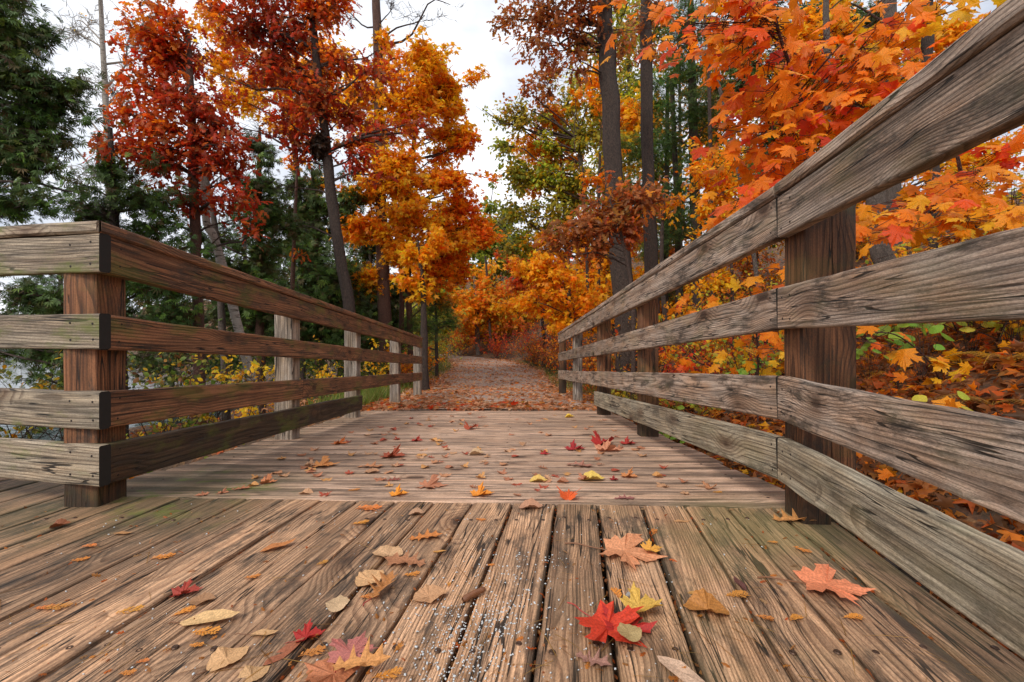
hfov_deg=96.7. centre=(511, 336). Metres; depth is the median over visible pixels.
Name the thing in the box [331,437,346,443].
fallen leaf
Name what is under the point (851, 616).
cedar sprig
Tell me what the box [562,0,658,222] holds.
forest tree
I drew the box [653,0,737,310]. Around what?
pine tree
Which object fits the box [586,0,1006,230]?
young maple
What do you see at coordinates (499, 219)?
forest tree
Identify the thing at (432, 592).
fallen leaf
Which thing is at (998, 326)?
shrub
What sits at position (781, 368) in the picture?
shrub
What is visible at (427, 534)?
fallen leaf
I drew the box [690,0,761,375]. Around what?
bare trunk
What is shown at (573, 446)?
fallen leaf
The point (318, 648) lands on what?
cedar sprig
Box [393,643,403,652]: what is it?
cedar sprig
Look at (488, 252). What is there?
forest tree
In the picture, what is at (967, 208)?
young maple
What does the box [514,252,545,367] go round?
bare trunk
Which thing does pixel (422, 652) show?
salt grains
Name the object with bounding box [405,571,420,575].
cedar sprig
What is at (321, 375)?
shrub
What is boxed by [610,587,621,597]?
cedar sprig
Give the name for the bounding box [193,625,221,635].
cedar sprig
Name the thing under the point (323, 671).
fallen leaf
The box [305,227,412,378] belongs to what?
forest tree
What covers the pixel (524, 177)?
yellowing tree
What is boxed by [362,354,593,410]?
gravel path
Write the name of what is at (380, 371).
shrub
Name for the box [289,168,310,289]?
slender tree
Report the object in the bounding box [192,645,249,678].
fallen leaf
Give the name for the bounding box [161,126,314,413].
cedar tree
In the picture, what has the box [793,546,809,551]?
cedar sprig
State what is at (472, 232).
maple tree
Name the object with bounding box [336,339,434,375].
shrub
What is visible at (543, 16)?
oak tree
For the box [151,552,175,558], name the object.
cedar sprig
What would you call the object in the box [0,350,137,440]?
shrub
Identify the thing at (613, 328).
forest tree
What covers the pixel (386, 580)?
fallen leaf
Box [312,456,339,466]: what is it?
fallen leaf
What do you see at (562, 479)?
dry leaf
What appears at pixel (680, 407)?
leafy plant
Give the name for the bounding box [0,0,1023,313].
sky
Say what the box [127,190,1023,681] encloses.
ground
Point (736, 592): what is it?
cedar sprig
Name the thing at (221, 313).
birch tree
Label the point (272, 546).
fallen leaf
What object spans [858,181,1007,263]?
shrub
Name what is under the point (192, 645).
cedar sprig
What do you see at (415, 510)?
fallen leaf
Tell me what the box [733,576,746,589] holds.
fallen leaf
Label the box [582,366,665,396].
shrub
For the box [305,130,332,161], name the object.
leaf nest
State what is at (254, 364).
shrub
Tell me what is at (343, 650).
fallen leaf
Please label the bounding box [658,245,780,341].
shrub
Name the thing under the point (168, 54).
oak tree
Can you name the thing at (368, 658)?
fallen leaf
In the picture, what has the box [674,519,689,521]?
fallen leaf
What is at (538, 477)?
fallen leaf
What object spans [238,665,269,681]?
fallen leaf
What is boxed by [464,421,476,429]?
fallen leaf
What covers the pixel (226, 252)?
forest tree
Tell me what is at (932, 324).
shrub
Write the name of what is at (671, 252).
forest tree
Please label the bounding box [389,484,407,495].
fallen leaf
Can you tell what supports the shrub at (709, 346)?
on the ground at (975, 516)
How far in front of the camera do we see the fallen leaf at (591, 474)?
1.92 m
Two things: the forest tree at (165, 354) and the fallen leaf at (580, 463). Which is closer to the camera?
the fallen leaf at (580, 463)
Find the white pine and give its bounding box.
[397,287,464,376]
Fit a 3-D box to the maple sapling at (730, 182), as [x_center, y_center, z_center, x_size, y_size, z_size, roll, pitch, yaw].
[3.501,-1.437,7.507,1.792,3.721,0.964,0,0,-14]
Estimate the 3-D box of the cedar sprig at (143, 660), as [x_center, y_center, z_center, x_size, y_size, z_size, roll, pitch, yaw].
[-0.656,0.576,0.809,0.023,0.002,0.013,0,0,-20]
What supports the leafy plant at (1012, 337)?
on the ground at (975, 516)
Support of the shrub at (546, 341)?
on the ground at (975, 516)
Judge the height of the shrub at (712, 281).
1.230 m
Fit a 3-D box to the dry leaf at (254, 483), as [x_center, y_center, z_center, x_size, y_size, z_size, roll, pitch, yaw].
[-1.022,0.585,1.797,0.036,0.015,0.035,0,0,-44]
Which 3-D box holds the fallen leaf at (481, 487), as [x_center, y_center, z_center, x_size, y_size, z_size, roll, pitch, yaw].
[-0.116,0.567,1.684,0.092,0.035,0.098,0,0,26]
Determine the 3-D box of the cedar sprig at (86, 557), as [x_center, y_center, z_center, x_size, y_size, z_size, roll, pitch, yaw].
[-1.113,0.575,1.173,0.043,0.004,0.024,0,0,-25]
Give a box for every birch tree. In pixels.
[35,0,176,209]
[169,118,259,415]
[205,151,230,419]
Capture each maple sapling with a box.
[481,248,614,337]
[675,136,752,347]
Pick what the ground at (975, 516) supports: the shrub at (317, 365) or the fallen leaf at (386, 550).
the shrub at (317, 365)
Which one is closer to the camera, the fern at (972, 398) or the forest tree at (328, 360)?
the fern at (972, 398)
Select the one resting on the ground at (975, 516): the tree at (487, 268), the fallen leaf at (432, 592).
the tree at (487, 268)
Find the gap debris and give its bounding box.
[24,506,997,681]
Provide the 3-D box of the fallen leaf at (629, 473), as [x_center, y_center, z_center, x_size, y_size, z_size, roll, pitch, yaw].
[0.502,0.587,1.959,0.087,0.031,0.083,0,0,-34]
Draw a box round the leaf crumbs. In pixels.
[2,506,797,681]
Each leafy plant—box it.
[659,431,684,444]
[678,402,694,412]
[725,360,771,374]
[856,333,914,378]
[873,323,954,381]
[885,323,931,346]
[912,391,972,410]
[937,321,998,356]
[997,320,1023,341]
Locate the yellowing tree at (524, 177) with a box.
[476,51,624,366]
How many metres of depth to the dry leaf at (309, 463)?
2.17 m
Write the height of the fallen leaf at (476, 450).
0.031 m
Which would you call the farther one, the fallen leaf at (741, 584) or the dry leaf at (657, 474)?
the dry leaf at (657, 474)
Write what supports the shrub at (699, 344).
on the ground at (975, 516)
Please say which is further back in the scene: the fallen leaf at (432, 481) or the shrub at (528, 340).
the shrub at (528, 340)
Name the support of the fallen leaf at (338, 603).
on the boardwalk deck
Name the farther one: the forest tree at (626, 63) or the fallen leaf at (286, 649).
the forest tree at (626, 63)
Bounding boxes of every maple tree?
[182,1,362,378]
[303,0,465,385]
[393,37,510,367]
[505,57,589,369]
[568,55,661,355]
[731,0,1020,257]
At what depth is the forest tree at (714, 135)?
18.70 m
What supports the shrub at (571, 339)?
on the ground at (975, 516)
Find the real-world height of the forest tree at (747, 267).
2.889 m
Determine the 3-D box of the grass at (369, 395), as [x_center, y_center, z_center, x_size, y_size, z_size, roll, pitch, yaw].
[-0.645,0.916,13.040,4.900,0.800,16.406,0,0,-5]
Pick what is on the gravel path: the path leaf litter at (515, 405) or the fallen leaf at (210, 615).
the path leaf litter at (515, 405)
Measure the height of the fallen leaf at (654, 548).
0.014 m
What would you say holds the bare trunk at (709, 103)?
on the ground at (975, 516)
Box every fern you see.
[867,371,900,378]
[922,356,981,366]
[935,394,1023,406]
[944,351,1023,363]
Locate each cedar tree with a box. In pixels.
[0,0,126,225]
[0,127,215,437]
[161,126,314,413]
[228,160,405,400]
[330,216,417,374]
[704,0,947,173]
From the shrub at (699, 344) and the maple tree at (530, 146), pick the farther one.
the maple tree at (530, 146)
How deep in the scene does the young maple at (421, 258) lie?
8.94 m
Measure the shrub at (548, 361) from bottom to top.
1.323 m
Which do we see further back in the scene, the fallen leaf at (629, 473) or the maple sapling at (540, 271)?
the maple sapling at (540, 271)
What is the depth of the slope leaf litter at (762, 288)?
14.84 m
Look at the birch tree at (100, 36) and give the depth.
15.01 m
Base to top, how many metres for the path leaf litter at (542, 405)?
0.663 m
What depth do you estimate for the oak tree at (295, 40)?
8.43 m
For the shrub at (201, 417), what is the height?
1.343 m
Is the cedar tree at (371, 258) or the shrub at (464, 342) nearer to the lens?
the cedar tree at (371, 258)
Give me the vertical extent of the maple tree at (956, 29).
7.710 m
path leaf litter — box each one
[261,358,669,413]
[362,399,531,410]
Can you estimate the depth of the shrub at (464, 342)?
26.65 m
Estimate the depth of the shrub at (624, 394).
5.56 m
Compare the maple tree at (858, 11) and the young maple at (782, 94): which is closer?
the young maple at (782, 94)
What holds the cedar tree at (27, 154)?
on the ground at (975, 516)
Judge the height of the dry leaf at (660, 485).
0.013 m
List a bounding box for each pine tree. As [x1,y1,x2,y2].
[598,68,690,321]
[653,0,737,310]
[660,18,744,317]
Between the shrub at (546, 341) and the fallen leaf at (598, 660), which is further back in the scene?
the shrub at (546, 341)
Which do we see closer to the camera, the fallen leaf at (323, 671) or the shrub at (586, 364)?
the fallen leaf at (323, 671)
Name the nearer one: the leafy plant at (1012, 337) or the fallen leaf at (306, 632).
the fallen leaf at (306, 632)
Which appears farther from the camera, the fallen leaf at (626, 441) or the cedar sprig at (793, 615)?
the fallen leaf at (626, 441)
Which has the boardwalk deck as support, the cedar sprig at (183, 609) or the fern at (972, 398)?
the cedar sprig at (183, 609)
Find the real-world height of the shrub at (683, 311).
1.521 m
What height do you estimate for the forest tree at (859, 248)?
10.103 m
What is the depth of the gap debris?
1.00 m
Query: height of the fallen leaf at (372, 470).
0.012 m
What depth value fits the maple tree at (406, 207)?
11.74 m
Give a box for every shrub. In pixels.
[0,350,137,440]
[45,352,249,438]
[63,328,300,427]
[197,355,274,418]
[228,356,329,414]
[260,344,403,400]
[300,335,389,398]
[335,362,389,386]
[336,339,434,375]
[383,346,456,384]
[401,342,447,372]
[403,336,462,370]
[405,338,453,362]
[413,329,469,359]
[445,318,511,355]
[456,328,528,358]
[492,318,557,362]
[498,337,569,374]
[505,332,551,366]
[513,315,613,368]
[525,291,556,341]
[532,322,614,370]
[545,344,615,383]
[567,331,615,390]
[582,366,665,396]
[583,354,662,385]
[599,285,747,358]
[611,389,636,398]
[614,305,701,372]
[615,329,773,373]
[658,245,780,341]
[658,306,783,374]
[659,346,734,373]
[659,399,722,416]
[677,293,743,363]
[699,271,784,340]
[731,328,873,375]
[856,245,932,267]
[856,324,909,340]
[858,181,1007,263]
[892,229,1009,257]
[913,245,990,333]
[956,320,1023,347]
[960,173,1023,241]
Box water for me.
[0,348,336,440]
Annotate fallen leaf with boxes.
[49,518,70,527]
[113,531,129,533]
[169,577,203,596]
[169,609,239,625]
[189,592,215,604]
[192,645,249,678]
[234,629,277,635]
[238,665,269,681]
[259,473,276,483]
[260,538,295,551]
[263,637,304,665]
[285,619,325,643]
[304,658,360,681]
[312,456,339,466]
[326,595,349,618]
[327,631,378,672]
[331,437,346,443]
[331,636,390,670]
[355,569,383,585]
[358,461,382,466]
[363,571,398,605]
[364,468,378,472]
[372,545,402,556]
[380,443,407,456]
[384,550,425,566]
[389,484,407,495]
[408,507,423,514]
[408,529,442,540]
[413,584,447,602]
[419,474,447,487]
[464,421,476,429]
[469,447,483,454]
[470,480,492,495]
[519,498,542,508]
[530,474,546,481]
[557,486,580,499]
[565,438,585,449]
[565,533,666,570]
[567,599,646,647]
[568,460,590,465]
[576,648,610,665]
[581,470,604,479]
[591,431,615,444]
[594,439,623,450]
[602,603,656,632]
[614,494,633,498]
[617,622,648,653]
[619,436,637,443]
[619,582,663,612]
[620,467,636,476]
[640,539,661,551]
[657,655,704,681]
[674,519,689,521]
[683,588,729,614]
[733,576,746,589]
[757,563,876,606]
[772,508,812,520]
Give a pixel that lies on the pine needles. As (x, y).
(472, 626)
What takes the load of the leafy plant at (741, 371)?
on the ground at (975, 516)
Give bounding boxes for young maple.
[389,222,457,390]
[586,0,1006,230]
[660,276,784,423]
[738,128,1023,370]
[856,323,1021,385]
[856,374,964,484]
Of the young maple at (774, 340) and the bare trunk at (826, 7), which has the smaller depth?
the young maple at (774, 340)
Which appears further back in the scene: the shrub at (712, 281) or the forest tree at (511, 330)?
the forest tree at (511, 330)
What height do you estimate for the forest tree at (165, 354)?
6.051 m
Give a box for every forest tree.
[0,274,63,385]
[127,244,220,388]
[191,172,310,381]
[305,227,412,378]
[376,288,469,362]
[413,247,489,353]
[433,288,502,352]
[441,270,534,354]
[467,178,520,289]
[472,278,538,342]
[488,203,535,258]
[494,246,580,352]
[537,257,611,338]
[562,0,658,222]
[583,0,669,262]
[583,259,709,336]
[591,8,775,314]
[633,183,736,318]
[654,61,762,301]
[703,239,784,303]
[765,0,1023,260]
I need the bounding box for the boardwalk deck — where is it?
[0,410,1023,681]
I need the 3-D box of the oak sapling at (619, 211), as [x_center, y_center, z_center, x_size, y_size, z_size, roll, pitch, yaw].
[1.281,-0.603,5.989,1.911,3.197,1.148,0,0,-21]
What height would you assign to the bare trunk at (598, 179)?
5.754 m
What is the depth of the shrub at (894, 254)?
5.91 m
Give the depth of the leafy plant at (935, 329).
3.02 m
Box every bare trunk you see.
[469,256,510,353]
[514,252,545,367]
[575,168,604,366]
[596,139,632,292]
[655,192,685,365]
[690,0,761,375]
[697,45,726,295]
[823,0,851,121]
[865,172,923,263]
[904,0,945,249]
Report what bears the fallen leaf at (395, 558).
on the boardwalk deck
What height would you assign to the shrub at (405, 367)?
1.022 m
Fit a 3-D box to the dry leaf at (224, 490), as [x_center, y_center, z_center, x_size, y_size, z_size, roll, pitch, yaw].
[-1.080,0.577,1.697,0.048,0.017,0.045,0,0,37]
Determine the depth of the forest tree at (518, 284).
21.73 m
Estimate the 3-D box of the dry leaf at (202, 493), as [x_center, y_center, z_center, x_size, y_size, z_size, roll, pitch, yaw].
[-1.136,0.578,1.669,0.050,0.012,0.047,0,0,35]
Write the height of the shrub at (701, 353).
0.973 m
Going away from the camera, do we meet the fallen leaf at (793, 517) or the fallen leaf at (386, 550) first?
the fallen leaf at (386, 550)
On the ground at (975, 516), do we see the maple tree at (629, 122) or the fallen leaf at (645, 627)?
the maple tree at (629, 122)
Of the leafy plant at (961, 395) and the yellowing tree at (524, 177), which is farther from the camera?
the yellowing tree at (524, 177)
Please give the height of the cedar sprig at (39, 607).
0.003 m
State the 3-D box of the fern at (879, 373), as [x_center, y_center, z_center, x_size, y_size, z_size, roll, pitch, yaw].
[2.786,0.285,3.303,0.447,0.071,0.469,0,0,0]
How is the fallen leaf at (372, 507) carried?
on the boardwalk deck
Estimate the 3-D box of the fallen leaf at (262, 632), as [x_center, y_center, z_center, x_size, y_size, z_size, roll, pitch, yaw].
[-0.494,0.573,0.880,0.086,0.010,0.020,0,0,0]
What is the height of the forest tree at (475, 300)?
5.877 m
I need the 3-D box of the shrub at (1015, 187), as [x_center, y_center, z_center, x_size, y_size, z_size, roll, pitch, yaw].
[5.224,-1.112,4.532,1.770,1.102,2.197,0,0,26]
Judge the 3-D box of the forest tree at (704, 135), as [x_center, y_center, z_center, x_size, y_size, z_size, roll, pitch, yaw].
[6.484,-6.284,17.016,8.323,12.545,3.455,0,0,0]
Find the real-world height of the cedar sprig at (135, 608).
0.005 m
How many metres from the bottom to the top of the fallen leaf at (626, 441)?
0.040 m
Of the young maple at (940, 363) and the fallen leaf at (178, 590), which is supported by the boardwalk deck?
the fallen leaf at (178, 590)
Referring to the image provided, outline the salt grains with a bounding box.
[10,504,762,681]
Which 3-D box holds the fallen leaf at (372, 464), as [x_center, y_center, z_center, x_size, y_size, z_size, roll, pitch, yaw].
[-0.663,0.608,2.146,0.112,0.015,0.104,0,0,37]
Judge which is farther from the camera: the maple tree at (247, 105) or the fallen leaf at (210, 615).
the maple tree at (247, 105)
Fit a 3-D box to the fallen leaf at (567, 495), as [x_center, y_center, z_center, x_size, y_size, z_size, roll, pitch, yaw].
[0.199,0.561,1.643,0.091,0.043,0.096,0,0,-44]
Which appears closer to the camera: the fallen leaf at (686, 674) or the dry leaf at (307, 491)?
the fallen leaf at (686, 674)
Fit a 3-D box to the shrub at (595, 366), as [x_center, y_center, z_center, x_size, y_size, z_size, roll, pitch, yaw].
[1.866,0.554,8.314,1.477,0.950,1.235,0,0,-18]
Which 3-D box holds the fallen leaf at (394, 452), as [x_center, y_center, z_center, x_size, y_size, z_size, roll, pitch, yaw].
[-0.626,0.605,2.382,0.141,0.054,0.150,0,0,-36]
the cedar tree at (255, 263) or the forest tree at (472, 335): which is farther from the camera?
the forest tree at (472, 335)
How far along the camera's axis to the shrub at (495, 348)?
23.96 m
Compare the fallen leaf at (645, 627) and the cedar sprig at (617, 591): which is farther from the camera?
the cedar sprig at (617, 591)
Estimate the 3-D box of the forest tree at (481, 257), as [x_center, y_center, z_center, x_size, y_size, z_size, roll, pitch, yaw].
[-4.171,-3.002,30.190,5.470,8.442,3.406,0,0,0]
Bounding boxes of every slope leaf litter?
[551,228,978,370]
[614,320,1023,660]
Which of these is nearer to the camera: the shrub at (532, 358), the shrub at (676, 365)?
the shrub at (676, 365)
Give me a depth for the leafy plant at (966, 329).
3.07 m
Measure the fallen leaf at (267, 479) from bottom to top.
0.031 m
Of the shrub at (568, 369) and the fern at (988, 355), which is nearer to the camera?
the fern at (988, 355)
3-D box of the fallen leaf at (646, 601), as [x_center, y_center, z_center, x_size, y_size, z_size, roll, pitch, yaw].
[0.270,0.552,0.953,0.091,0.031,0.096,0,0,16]
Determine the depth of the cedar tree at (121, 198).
6.69 m
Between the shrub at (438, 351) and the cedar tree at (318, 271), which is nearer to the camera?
the cedar tree at (318, 271)
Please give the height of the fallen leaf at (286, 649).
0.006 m
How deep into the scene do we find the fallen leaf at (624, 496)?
1.63 m
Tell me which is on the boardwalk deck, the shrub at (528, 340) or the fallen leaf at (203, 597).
the fallen leaf at (203, 597)
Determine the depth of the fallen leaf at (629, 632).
0.85 m
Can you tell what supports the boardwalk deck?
on the ground at (975, 516)
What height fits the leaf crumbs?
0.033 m
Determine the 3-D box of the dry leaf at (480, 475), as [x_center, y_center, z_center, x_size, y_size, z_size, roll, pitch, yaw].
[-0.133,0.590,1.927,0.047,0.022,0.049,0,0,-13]
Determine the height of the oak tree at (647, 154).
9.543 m
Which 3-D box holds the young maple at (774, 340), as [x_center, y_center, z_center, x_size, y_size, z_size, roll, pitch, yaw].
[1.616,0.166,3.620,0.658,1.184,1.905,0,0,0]
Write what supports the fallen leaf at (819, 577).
on the boardwalk deck
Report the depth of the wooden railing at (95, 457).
1.65 m
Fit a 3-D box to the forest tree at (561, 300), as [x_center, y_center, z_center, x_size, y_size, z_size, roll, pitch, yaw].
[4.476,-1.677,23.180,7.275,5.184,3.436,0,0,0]
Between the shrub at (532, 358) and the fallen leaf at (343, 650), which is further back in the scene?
the shrub at (532, 358)
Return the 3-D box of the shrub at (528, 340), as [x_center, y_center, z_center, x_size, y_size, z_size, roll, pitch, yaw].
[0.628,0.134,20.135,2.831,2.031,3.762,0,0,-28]
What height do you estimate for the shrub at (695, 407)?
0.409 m
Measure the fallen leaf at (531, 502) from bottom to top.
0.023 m
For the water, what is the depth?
18.25 m
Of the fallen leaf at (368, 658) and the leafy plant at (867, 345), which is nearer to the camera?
the fallen leaf at (368, 658)
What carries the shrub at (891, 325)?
on the ground at (975, 516)
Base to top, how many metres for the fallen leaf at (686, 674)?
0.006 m
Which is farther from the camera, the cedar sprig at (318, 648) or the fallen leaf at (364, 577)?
the fallen leaf at (364, 577)
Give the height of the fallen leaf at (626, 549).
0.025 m
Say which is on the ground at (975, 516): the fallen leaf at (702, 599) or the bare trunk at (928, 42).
the bare trunk at (928, 42)
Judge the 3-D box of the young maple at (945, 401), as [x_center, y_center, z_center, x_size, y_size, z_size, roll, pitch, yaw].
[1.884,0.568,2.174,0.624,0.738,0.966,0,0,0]
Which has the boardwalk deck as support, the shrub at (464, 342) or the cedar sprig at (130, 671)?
the cedar sprig at (130, 671)
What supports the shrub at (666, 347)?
on the ground at (975, 516)
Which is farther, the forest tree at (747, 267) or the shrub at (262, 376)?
the forest tree at (747, 267)
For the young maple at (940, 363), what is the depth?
2.79 m
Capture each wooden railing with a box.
[0,221,422,507]
[558,0,1023,658]
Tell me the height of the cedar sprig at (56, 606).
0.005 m
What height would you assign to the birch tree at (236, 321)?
5.500 m
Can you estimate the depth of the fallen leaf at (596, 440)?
2.78 m
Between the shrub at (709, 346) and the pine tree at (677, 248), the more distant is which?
the pine tree at (677, 248)
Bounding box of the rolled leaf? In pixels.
[462,587,485,601]
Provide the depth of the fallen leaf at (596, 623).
0.90 m
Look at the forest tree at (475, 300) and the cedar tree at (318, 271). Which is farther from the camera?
the forest tree at (475, 300)
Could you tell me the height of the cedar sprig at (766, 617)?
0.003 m
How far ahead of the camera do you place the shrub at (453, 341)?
20.99 m
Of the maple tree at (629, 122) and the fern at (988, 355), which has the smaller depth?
the fern at (988, 355)
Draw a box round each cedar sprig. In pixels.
[34,603,55,608]
[44,601,72,609]
[70,556,89,561]
[116,604,144,613]
[120,669,136,674]
[136,658,148,662]
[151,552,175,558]
[173,605,195,615]
[189,642,203,646]
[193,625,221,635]
[298,645,325,656]
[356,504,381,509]
[372,666,402,678]
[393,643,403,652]
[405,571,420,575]
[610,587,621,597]
[725,590,750,597]
[755,614,773,619]
[790,613,802,619]
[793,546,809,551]
[843,613,862,619]
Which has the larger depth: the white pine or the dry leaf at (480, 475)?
the white pine
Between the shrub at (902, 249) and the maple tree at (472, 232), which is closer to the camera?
the shrub at (902, 249)
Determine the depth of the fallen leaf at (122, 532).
1.33 m
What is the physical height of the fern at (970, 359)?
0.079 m
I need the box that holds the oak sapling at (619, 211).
[532,170,693,399]
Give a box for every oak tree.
[82,0,272,424]
[196,0,437,312]
[486,0,643,371]
[625,0,681,362]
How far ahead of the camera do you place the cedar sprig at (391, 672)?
0.78 m
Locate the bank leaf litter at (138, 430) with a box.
[129,374,451,478]
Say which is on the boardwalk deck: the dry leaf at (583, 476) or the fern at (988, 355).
the dry leaf at (583, 476)
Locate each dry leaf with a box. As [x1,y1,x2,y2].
[194,491,208,495]
[215,488,228,493]
[248,481,258,485]
[299,488,312,493]
[304,459,315,465]
[319,491,331,496]
[475,472,484,477]
[557,477,568,482]
[577,473,588,479]
[652,471,662,476]
[656,482,669,486]
[701,481,716,488]
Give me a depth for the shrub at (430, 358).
14.39 m
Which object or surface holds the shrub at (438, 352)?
on the ground at (975, 516)
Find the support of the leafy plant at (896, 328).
on the ground at (975, 516)
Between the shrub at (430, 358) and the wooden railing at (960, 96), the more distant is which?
the shrub at (430, 358)
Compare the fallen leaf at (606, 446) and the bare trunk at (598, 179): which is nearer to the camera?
the fallen leaf at (606, 446)
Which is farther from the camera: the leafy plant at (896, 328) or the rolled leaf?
the leafy plant at (896, 328)
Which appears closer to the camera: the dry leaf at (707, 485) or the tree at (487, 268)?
the dry leaf at (707, 485)
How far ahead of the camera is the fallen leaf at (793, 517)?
1.44 m
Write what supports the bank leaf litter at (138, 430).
on the ground at (975, 516)
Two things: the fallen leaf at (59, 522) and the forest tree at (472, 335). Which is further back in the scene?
the forest tree at (472, 335)
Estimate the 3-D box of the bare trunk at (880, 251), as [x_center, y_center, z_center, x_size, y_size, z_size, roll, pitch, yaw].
[4.811,-1.304,5.781,0.918,2.718,0.527,0,0,0]
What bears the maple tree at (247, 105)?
on the ground at (975, 516)
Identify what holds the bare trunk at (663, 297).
on the ground at (975, 516)
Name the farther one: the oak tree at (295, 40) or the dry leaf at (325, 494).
the oak tree at (295, 40)
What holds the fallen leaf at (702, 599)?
on the boardwalk deck
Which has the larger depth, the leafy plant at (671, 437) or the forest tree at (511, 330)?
the forest tree at (511, 330)
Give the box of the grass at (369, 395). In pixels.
[303,358,662,404]
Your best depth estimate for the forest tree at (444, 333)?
23.95 m
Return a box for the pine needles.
[0,503,1000,681]
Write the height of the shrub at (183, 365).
1.987 m

